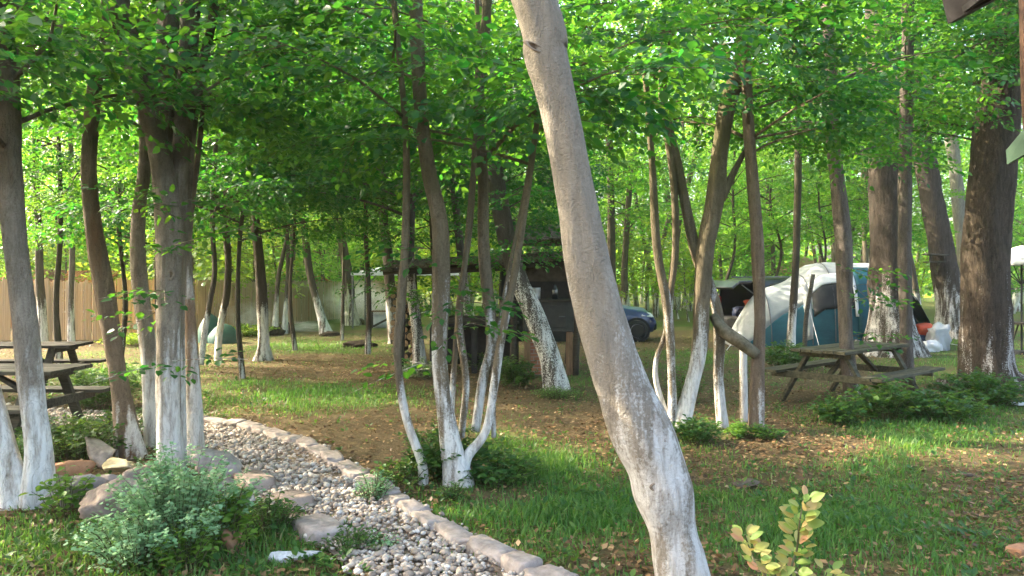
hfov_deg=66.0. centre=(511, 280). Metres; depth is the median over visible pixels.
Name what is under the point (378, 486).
path weed
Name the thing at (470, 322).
old board
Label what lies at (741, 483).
rock
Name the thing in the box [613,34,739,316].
woodland tree
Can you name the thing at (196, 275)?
sapling
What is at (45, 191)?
sapling
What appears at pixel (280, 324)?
tree stump
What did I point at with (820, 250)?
woodland tree
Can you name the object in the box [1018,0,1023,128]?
porch post
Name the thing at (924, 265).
sapling
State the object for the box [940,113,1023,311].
woodland tree
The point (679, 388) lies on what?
undergrowth bush
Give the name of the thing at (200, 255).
sapling
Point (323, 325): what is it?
hornbeam tree
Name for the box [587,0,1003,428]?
hornbeam tree
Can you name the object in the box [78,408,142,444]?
bush
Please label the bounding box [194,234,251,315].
sapling
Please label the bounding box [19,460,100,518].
leafy weed
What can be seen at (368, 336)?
slender sapling
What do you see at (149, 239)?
sapling
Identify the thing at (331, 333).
earth mound
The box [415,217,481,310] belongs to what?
sapling
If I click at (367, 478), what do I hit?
kerb stone
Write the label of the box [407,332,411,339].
firewood log
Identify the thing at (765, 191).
woodland tree
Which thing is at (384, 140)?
hornbeam tree
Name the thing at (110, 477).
rock
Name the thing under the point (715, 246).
sapling
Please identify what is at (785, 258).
sapling
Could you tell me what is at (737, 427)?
leafy weed
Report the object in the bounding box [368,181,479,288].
sapling
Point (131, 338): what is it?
sunny bush
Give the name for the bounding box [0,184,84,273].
sapling
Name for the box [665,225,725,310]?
sapling
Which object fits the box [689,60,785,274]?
woodland tree
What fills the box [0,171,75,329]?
sapling
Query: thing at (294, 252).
woodland tree
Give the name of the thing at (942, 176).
woodland tree
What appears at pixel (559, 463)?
grass
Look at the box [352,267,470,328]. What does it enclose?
gazebo
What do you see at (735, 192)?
woodland tree
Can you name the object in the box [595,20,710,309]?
woodland tree
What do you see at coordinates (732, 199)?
slender sapling
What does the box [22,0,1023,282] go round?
sky
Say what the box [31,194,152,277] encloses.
sapling
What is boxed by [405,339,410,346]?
firewood log
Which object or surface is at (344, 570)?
rock
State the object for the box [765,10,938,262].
woodland tree
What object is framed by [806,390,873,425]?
undergrowth bush
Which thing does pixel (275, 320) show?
hornbeam tree
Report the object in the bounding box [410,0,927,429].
hornbeam tree
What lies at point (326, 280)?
wooden cabin
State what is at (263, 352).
hornbeam tree
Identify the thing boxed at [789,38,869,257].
woodland tree
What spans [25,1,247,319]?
slender sapling
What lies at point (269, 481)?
kerb slab
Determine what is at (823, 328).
camping tent
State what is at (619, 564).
leaf litter
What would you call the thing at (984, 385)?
undergrowth bush
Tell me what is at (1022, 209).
woodland tree
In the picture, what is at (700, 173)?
woodland tree
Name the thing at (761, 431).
undergrowth bush
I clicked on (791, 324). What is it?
hornbeam tree
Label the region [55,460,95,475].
rock
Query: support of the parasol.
on the ground at (682, 326)
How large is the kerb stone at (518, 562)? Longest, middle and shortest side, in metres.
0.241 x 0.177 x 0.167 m
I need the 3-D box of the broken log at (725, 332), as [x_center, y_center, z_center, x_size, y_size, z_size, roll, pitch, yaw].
[2.454,0.614,8.720,0.556,0.504,0.200,0,0,24]
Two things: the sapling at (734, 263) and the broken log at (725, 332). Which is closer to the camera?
the broken log at (725, 332)
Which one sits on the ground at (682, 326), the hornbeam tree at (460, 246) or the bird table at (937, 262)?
the hornbeam tree at (460, 246)
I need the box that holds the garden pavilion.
[766,256,817,274]
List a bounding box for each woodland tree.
[22,137,108,258]
[30,143,102,186]
[40,108,220,316]
[43,6,207,252]
[130,34,308,281]
[260,211,369,309]
[290,226,296,281]
[307,205,395,279]
[330,216,392,309]
[386,17,521,317]
[390,74,467,319]
[424,1,632,314]
[458,173,474,315]
[460,42,528,230]
[489,10,641,252]
[518,110,640,252]
[533,174,621,266]
[580,0,713,305]
[582,4,705,314]
[588,74,666,274]
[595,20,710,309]
[595,108,669,306]
[596,168,667,285]
[605,133,678,289]
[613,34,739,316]
[617,135,666,303]
[626,93,699,310]
[628,196,691,276]
[628,224,668,301]
[629,0,785,326]
[659,72,736,306]
[660,125,788,279]
[662,58,769,310]
[680,170,801,279]
[681,119,792,276]
[688,142,790,276]
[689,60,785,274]
[697,72,827,275]
[702,112,793,278]
[705,115,816,217]
[710,107,809,275]
[726,36,858,263]
[760,0,932,262]
[760,120,845,262]
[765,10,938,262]
[772,166,916,250]
[787,153,855,256]
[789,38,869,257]
[791,5,970,242]
[803,67,918,245]
[804,162,951,255]
[805,155,912,262]
[807,10,979,318]
[826,185,952,255]
[912,74,1019,309]
[912,139,968,259]
[913,72,1023,226]
[915,147,969,278]
[926,29,1023,186]
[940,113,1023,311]
[949,73,1023,235]
[950,123,1023,313]
[950,127,1023,247]
[959,131,1023,164]
[967,120,1023,171]
[1011,162,1023,270]
[1012,165,1023,303]
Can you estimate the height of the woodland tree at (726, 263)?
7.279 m
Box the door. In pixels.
[44,270,64,328]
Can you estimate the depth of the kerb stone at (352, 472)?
6.48 m
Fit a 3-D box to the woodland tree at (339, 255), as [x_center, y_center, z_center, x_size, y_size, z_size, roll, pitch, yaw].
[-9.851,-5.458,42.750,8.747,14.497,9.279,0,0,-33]
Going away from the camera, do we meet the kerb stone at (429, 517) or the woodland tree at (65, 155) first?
the kerb stone at (429, 517)
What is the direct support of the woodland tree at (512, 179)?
on the ground at (682, 326)
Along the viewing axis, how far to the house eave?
2.55 m
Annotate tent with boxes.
[198,314,236,343]
[714,276,790,327]
[725,262,955,347]
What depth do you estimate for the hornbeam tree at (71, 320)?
20.55 m
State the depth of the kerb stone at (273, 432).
8.22 m
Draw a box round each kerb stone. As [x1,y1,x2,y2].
[204,416,227,425]
[223,418,247,427]
[237,420,262,431]
[250,425,270,434]
[262,427,290,440]
[277,434,300,442]
[295,437,318,449]
[305,444,329,455]
[320,450,343,464]
[330,459,360,472]
[342,466,369,478]
[354,473,378,483]
[369,480,400,501]
[383,493,409,504]
[396,498,430,512]
[410,510,448,530]
[434,521,473,544]
[464,534,517,566]
[500,551,542,575]
[523,564,578,575]
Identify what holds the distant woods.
on the ground at (682, 326)
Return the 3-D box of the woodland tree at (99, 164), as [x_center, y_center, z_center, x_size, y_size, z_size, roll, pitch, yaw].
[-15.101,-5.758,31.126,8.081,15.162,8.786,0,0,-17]
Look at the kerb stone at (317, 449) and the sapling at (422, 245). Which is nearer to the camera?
the kerb stone at (317, 449)
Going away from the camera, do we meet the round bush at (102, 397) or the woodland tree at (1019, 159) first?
the round bush at (102, 397)
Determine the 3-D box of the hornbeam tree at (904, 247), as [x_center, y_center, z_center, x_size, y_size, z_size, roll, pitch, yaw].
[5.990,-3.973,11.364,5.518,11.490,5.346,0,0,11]
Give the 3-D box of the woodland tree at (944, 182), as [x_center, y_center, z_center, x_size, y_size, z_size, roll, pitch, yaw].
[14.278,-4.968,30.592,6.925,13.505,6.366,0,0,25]
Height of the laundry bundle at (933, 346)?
0.270 m
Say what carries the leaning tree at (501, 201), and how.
on the ground at (682, 326)
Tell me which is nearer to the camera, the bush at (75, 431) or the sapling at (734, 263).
the bush at (75, 431)
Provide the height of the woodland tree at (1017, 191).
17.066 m
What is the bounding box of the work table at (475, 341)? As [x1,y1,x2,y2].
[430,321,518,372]
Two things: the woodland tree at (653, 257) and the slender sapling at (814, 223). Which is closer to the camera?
the slender sapling at (814, 223)
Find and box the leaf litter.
[0,333,1023,575]
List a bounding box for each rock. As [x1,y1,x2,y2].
[44,474,109,507]
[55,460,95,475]
[78,477,158,524]
[85,437,115,468]
[100,474,118,480]
[102,457,135,471]
[122,462,165,478]
[190,445,241,478]
[200,468,233,492]
[214,495,254,504]
[221,528,244,552]
[268,551,320,562]
[342,565,353,573]
[731,478,759,488]
[960,473,972,476]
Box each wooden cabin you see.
[0,270,128,328]
[245,268,331,316]
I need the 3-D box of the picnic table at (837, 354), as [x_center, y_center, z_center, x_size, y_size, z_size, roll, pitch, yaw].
[4.653,1.293,10.794,2.053,0.792,1.665,0,0,-42]
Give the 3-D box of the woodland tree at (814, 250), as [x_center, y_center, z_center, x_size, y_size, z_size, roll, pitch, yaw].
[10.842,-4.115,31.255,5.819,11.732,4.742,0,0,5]
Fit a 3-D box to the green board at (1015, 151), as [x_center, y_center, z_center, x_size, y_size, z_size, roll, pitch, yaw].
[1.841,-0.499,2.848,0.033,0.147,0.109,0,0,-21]
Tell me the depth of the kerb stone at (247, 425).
8.66 m
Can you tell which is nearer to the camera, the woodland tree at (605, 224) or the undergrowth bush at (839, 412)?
the undergrowth bush at (839, 412)
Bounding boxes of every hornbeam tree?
[0,0,287,510]
[13,0,318,459]
[13,0,433,475]
[14,0,338,447]
[20,3,135,340]
[20,3,137,340]
[63,0,389,364]
[68,2,383,360]
[80,2,361,360]
[118,0,897,487]
[208,0,542,370]
[220,65,384,333]
[239,141,360,333]
[272,27,397,325]
[317,2,489,343]
[329,0,527,366]
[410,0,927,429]
[520,0,709,279]
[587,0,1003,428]
[652,0,1020,404]
[680,0,947,357]
[754,0,1022,392]
[856,6,985,269]
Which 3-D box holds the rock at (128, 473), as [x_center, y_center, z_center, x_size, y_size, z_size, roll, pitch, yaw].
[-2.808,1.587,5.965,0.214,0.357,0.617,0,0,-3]
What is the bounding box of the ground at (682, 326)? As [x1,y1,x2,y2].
[0,284,1023,575]
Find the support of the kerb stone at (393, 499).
on the ground at (682, 326)
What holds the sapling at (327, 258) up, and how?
on the ground at (682, 326)
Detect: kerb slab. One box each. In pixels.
[233,469,276,496]
[270,489,313,510]
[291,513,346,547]
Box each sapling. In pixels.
[0,0,207,352]
[0,10,151,363]
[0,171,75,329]
[0,175,102,272]
[0,184,76,272]
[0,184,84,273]
[0,199,129,304]
[0,235,44,274]
[2,206,114,270]
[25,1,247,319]
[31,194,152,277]
[46,217,124,270]
[47,149,217,278]
[49,189,151,270]
[76,180,272,303]
[83,190,235,300]
[105,0,401,378]
[126,185,251,285]
[148,2,398,349]
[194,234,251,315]
[195,213,326,313]
[195,218,318,306]
[219,215,333,293]
[263,54,426,339]
[264,213,347,319]
[266,222,362,287]
[268,14,493,354]
[271,209,377,292]
[277,213,364,286]
[283,224,378,305]
[297,1,558,275]
[301,221,373,288]
[314,227,373,292]
[333,237,382,292]
[354,241,421,288]
[358,232,427,298]
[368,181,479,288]
[385,1,618,306]
[393,219,478,299]
[393,232,431,302]
[415,193,499,303]
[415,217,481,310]
[417,216,499,310]
[426,221,499,302]
[512,0,704,346]
[603,218,670,299]
[604,230,656,305]
[621,212,728,318]
[638,229,724,321]
[646,70,813,279]
[660,196,751,290]
[661,215,723,307]
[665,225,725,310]
[687,72,864,275]
[702,187,822,279]
[713,220,770,277]
[721,214,800,276]
[756,78,925,261]
[771,66,968,248]
[912,230,953,291]
[912,230,955,304]
[919,232,955,289]
[1011,203,1023,296]
[1011,225,1023,291]
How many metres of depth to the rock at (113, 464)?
6.59 m
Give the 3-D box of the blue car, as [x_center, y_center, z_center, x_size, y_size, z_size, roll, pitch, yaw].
[1.870,0.943,21.900,4.100,1.525,2.060,0,0,0]
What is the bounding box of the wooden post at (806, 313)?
[802,274,814,346]
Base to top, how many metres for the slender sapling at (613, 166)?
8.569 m
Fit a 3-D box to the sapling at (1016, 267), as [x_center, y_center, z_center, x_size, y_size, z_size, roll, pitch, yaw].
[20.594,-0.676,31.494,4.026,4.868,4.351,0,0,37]
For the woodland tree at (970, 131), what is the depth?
32.33 m
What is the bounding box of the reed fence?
[0,277,406,340]
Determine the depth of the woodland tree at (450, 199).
34.64 m
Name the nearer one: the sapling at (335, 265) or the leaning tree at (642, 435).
the leaning tree at (642, 435)
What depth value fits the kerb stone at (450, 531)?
4.93 m
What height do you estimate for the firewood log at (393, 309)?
0.129 m
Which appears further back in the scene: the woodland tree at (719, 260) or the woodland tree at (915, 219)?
the woodland tree at (915, 219)
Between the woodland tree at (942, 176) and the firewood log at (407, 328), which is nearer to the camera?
the firewood log at (407, 328)
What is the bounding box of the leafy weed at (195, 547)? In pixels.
[147,520,230,574]
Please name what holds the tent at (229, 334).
on the ground at (682, 326)
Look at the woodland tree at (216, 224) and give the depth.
27.19 m
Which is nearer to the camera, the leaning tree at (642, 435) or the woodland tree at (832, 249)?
the leaning tree at (642, 435)
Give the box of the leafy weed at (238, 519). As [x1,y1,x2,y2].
[192,479,266,554]
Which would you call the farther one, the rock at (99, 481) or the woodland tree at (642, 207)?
the woodland tree at (642, 207)
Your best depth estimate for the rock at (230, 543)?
4.71 m
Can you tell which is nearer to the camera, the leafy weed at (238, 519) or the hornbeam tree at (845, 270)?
the leafy weed at (238, 519)
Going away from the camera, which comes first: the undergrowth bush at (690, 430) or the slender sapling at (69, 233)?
the undergrowth bush at (690, 430)
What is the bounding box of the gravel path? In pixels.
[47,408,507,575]
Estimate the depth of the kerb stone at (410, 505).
5.46 m
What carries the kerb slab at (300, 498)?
on the ground at (682, 326)
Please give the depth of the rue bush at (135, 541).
4.38 m
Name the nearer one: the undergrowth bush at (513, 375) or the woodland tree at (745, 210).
the undergrowth bush at (513, 375)
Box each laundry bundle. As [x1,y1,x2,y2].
[923,340,942,351]
[925,322,951,350]
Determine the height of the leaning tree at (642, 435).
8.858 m
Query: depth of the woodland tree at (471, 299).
31.38 m
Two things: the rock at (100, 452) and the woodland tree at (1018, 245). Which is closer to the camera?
the rock at (100, 452)
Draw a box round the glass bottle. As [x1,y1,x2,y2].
[552,284,557,298]
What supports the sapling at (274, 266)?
on the ground at (682, 326)
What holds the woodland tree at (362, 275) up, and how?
on the ground at (682, 326)
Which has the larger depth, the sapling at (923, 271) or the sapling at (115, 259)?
the sapling at (923, 271)
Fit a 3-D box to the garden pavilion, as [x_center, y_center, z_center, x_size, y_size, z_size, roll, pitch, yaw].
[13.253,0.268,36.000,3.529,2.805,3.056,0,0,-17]
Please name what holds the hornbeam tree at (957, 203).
on the ground at (682, 326)
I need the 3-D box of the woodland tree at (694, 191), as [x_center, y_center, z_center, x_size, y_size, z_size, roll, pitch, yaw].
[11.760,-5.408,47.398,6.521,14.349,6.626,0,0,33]
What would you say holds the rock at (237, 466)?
on the ground at (682, 326)
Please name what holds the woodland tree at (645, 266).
on the ground at (682, 326)
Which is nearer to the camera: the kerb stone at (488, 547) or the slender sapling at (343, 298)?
the kerb stone at (488, 547)
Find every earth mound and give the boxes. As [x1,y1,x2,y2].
[269,326,285,335]
[319,331,339,336]
[342,339,377,347]
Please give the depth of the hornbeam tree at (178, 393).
6.67 m
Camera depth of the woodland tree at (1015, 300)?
38.72 m
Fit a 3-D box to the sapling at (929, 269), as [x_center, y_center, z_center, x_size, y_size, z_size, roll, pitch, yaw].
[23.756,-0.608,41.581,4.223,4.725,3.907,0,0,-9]
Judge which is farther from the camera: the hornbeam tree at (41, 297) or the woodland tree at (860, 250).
the woodland tree at (860, 250)
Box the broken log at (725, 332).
[709,313,759,358]
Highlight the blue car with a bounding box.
[622,305,656,341]
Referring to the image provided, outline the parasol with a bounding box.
[1011,244,1023,354]
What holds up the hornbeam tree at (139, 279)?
on the ground at (682, 326)
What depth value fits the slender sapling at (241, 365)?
13.17 m
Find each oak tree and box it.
[710,0,988,357]
[760,0,1023,393]
[790,9,985,338]
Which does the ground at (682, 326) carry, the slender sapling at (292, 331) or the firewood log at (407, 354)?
the slender sapling at (292, 331)
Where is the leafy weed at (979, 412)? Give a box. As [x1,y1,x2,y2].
[956,398,989,415]
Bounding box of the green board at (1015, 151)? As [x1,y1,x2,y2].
[1006,129,1023,163]
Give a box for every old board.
[428,315,497,317]
[448,318,509,319]
[448,321,485,322]
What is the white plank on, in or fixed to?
on the ground at (682, 326)
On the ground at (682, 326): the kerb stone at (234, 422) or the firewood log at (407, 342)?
the kerb stone at (234, 422)
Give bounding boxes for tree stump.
[279,322,289,332]
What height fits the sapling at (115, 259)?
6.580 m
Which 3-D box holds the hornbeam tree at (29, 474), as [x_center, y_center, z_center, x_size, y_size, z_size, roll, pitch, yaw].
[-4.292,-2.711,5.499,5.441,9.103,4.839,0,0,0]
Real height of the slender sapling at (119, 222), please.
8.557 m
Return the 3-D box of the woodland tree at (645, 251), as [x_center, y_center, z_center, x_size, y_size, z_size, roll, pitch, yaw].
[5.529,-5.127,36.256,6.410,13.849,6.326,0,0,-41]
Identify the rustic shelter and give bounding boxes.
[380,224,579,374]
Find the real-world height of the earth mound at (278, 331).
0.447 m
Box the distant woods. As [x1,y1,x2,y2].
[199,224,1023,300]
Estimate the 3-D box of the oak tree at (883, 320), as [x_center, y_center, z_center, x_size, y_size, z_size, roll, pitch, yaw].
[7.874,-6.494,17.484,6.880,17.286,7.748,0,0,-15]
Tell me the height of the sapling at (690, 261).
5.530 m
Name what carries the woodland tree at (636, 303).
on the ground at (682, 326)
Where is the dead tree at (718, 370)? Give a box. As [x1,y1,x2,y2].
[710,278,728,427]
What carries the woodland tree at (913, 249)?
on the ground at (682, 326)
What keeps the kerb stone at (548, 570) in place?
on the ground at (682, 326)
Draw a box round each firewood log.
[389,332,393,340]
[390,306,395,312]
[405,325,410,331]
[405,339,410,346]
[405,351,411,358]
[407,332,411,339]
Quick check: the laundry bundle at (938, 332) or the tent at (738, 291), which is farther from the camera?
the tent at (738, 291)
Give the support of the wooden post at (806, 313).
on the ground at (682, 326)
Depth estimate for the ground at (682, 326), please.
8.63 m
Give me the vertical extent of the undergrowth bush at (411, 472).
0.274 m
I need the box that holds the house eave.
[942,0,995,23]
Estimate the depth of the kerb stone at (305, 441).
7.70 m
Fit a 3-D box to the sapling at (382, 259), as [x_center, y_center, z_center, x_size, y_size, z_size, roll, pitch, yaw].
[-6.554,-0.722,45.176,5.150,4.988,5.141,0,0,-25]
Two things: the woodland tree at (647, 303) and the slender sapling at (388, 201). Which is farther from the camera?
the woodland tree at (647, 303)
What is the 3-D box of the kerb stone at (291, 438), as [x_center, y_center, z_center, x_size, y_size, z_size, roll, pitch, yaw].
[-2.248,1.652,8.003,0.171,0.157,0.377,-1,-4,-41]
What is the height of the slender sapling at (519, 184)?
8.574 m
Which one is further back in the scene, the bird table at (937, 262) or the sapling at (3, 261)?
the sapling at (3, 261)
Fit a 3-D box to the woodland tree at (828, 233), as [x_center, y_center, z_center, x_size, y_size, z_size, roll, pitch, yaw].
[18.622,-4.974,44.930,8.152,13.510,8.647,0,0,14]
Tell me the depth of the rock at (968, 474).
6.63 m
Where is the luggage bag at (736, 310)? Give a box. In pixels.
[732,306,743,315]
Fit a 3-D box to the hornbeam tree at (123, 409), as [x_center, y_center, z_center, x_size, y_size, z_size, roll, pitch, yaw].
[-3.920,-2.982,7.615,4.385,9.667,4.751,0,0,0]
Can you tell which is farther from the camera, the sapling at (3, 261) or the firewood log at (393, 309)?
the sapling at (3, 261)
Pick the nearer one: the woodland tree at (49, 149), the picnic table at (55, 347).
the picnic table at (55, 347)
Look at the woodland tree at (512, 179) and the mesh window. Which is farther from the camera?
the woodland tree at (512, 179)
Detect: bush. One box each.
[14,411,144,462]
[14,434,23,461]
[46,361,141,411]
[63,496,201,574]
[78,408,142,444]
[92,439,267,561]
[93,332,155,345]
[221,251,274,324]
[231,323,278,336]
[361,456,432,486]
[401,418,493,480]
[402,356,432,379]
[457,447,547,487]
[467,352,503,370]
[490,355,540,388]
[662,363,707,401]
[671,414,729,445]
[747,421,788,440]
[765,340,823,366]
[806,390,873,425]
[842,375,933,420]
[893,387,996,420]
[924,366,1023,406]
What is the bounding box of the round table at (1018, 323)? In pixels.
[1013,321,1023,337]
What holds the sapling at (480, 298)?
on the ground at (682, 326)
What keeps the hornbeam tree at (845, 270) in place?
on the ground at (682, 326)
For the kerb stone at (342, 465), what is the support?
on the ground at (682, 326)
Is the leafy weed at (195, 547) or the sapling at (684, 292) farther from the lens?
the sapling at (684, 292)
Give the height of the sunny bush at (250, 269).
2.908 m
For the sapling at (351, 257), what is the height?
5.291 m
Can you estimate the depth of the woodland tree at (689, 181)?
28.11 m
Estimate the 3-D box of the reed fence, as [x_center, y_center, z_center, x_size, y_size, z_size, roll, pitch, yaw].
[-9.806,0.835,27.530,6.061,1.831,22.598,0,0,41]
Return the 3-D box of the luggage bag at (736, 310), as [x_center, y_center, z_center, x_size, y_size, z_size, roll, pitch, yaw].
[6.156,0.838,21.353,0.373,0.292,0.418,0,0,0]
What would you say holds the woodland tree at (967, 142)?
on the ground at (682, 326)
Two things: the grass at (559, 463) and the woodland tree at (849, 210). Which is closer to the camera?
the grass at (559, 463)
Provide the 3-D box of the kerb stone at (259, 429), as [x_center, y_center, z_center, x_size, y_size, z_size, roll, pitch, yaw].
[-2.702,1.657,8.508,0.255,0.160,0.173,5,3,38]
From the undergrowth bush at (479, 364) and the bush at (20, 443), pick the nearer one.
the bush at (20, 443)
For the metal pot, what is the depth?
13.73 m
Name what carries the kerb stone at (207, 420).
on the ground at (682, 326)
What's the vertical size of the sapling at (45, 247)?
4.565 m
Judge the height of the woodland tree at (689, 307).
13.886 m
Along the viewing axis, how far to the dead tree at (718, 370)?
8.85 m
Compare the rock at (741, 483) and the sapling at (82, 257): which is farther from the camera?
the sapling at (82, 257)
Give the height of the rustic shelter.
2.777 m
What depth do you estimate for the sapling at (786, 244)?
28.26 m
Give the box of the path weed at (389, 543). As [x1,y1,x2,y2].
[364,529,400,550]
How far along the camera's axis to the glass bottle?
13.76 m
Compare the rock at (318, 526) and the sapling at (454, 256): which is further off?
the sapling at (454, 256)
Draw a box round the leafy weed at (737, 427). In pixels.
[721,419,755,437]
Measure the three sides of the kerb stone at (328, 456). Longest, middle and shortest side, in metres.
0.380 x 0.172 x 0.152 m
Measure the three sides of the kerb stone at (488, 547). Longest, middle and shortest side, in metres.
0.407 x 0.185 x 0.164 m
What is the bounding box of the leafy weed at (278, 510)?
[241,489,310,538]
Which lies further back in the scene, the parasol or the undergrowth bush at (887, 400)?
the parasol
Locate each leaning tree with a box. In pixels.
[348,0,634,391]
[511,0,710,575]
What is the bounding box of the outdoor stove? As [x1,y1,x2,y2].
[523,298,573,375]
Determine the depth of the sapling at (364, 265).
47.02 m
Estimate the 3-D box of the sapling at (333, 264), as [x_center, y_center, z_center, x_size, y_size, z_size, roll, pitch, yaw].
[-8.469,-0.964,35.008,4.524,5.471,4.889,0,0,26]
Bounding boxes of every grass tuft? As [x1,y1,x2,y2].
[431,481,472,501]
[530,384,581,399]
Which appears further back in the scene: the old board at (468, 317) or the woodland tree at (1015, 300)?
the woodland tree at (1015, 300)
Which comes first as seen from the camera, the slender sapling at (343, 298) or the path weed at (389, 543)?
the path weed at (389, 543)
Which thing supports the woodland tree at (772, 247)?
on the ground at (682, 326)
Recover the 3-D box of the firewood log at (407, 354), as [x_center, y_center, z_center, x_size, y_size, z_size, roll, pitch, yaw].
[-2.016,1.449,15.168,0.112,0.113,0.565,0,0,0]
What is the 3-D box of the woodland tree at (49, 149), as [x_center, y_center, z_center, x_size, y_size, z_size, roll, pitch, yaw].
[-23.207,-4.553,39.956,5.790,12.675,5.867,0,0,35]
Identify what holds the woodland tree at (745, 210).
on the ground at (682, 326)
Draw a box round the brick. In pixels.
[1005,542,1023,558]
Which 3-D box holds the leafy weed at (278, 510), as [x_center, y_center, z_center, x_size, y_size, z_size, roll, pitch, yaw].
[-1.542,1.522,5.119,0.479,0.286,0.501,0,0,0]
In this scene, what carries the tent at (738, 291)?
on the ground at (682, 326)
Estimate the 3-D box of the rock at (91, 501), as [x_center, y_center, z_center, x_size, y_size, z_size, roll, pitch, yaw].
[-2.678,1.559,5.388,0.481,0.420,0.464,0,0,34]
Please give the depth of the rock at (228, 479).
6.05 m
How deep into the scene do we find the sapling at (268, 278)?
26.64 m
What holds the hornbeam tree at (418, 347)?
on the ground at (682, 326)
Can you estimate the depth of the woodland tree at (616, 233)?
48.12 m
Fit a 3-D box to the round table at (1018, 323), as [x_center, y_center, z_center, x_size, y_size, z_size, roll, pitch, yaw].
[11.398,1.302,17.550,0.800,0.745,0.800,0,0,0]
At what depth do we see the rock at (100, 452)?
7.03 m
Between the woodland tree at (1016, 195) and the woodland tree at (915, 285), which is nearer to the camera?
the woodland tree at (915, 285)
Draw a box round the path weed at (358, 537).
[308,524,388,557]
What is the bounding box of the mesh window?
[812,284,854,316]
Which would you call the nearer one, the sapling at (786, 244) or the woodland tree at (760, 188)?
the sapling at (786, 244)
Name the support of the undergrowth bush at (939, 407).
on the ground at (682, 326)
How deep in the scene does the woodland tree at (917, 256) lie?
51.04 m
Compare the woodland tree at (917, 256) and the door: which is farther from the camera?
the woodland tree at (917, 256)
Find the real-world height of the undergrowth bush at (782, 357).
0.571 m
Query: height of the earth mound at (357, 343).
0.293 m
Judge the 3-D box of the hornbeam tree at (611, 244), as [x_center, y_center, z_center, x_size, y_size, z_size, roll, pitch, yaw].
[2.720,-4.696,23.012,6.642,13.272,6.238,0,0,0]
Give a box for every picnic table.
[0,341,106,385]
[0,363,109,435]
[765,341,944,410]
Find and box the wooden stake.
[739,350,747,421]
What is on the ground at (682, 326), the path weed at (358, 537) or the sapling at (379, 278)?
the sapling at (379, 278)
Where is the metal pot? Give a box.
[532,287,540,298]
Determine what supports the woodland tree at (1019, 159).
on the ground at (682, 326)
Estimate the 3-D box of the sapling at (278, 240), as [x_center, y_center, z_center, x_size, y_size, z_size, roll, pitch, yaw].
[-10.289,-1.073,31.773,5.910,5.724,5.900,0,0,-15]
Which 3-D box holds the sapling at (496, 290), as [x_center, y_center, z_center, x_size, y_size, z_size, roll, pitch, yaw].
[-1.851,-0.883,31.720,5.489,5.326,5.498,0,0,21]
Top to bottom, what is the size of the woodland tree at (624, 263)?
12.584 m
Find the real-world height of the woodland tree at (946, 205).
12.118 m
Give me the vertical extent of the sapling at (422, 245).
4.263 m
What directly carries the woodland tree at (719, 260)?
on the ground at (682, 326)
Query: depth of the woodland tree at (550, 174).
28.43 m
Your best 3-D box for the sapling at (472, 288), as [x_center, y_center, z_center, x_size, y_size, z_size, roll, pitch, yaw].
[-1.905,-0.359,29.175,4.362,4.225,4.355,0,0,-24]
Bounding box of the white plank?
[1011,402,1023,405]
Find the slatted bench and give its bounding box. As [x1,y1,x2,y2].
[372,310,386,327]
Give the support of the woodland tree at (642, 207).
on the ground at (682, 326)
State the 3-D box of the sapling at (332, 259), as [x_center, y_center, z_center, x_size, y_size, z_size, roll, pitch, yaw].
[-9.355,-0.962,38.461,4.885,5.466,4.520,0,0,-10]
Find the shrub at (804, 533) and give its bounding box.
[730,485,849,575]
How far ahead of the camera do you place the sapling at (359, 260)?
43.87 m
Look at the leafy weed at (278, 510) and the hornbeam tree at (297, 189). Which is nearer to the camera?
the leafy weed at (278, 510)
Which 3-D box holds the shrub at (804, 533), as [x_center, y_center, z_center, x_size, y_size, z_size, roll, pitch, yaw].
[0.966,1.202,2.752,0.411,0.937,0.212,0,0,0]
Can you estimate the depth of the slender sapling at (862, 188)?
24.62 m
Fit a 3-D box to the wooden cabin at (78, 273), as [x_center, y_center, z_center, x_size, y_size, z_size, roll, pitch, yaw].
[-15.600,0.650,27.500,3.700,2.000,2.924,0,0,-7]
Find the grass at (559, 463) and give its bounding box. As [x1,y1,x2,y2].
[0,333,1023,575]
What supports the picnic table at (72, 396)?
on the ground at (682, 326)
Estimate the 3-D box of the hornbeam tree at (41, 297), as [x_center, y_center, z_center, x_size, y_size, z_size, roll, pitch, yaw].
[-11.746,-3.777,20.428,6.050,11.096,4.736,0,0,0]
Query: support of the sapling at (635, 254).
on the ground at (682, 326)
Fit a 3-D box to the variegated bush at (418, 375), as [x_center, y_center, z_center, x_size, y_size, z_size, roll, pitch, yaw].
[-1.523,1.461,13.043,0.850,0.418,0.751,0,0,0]
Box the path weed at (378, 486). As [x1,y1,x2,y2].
[347,469,397,501]
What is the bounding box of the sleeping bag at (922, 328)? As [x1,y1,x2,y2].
[916,323,932,334]

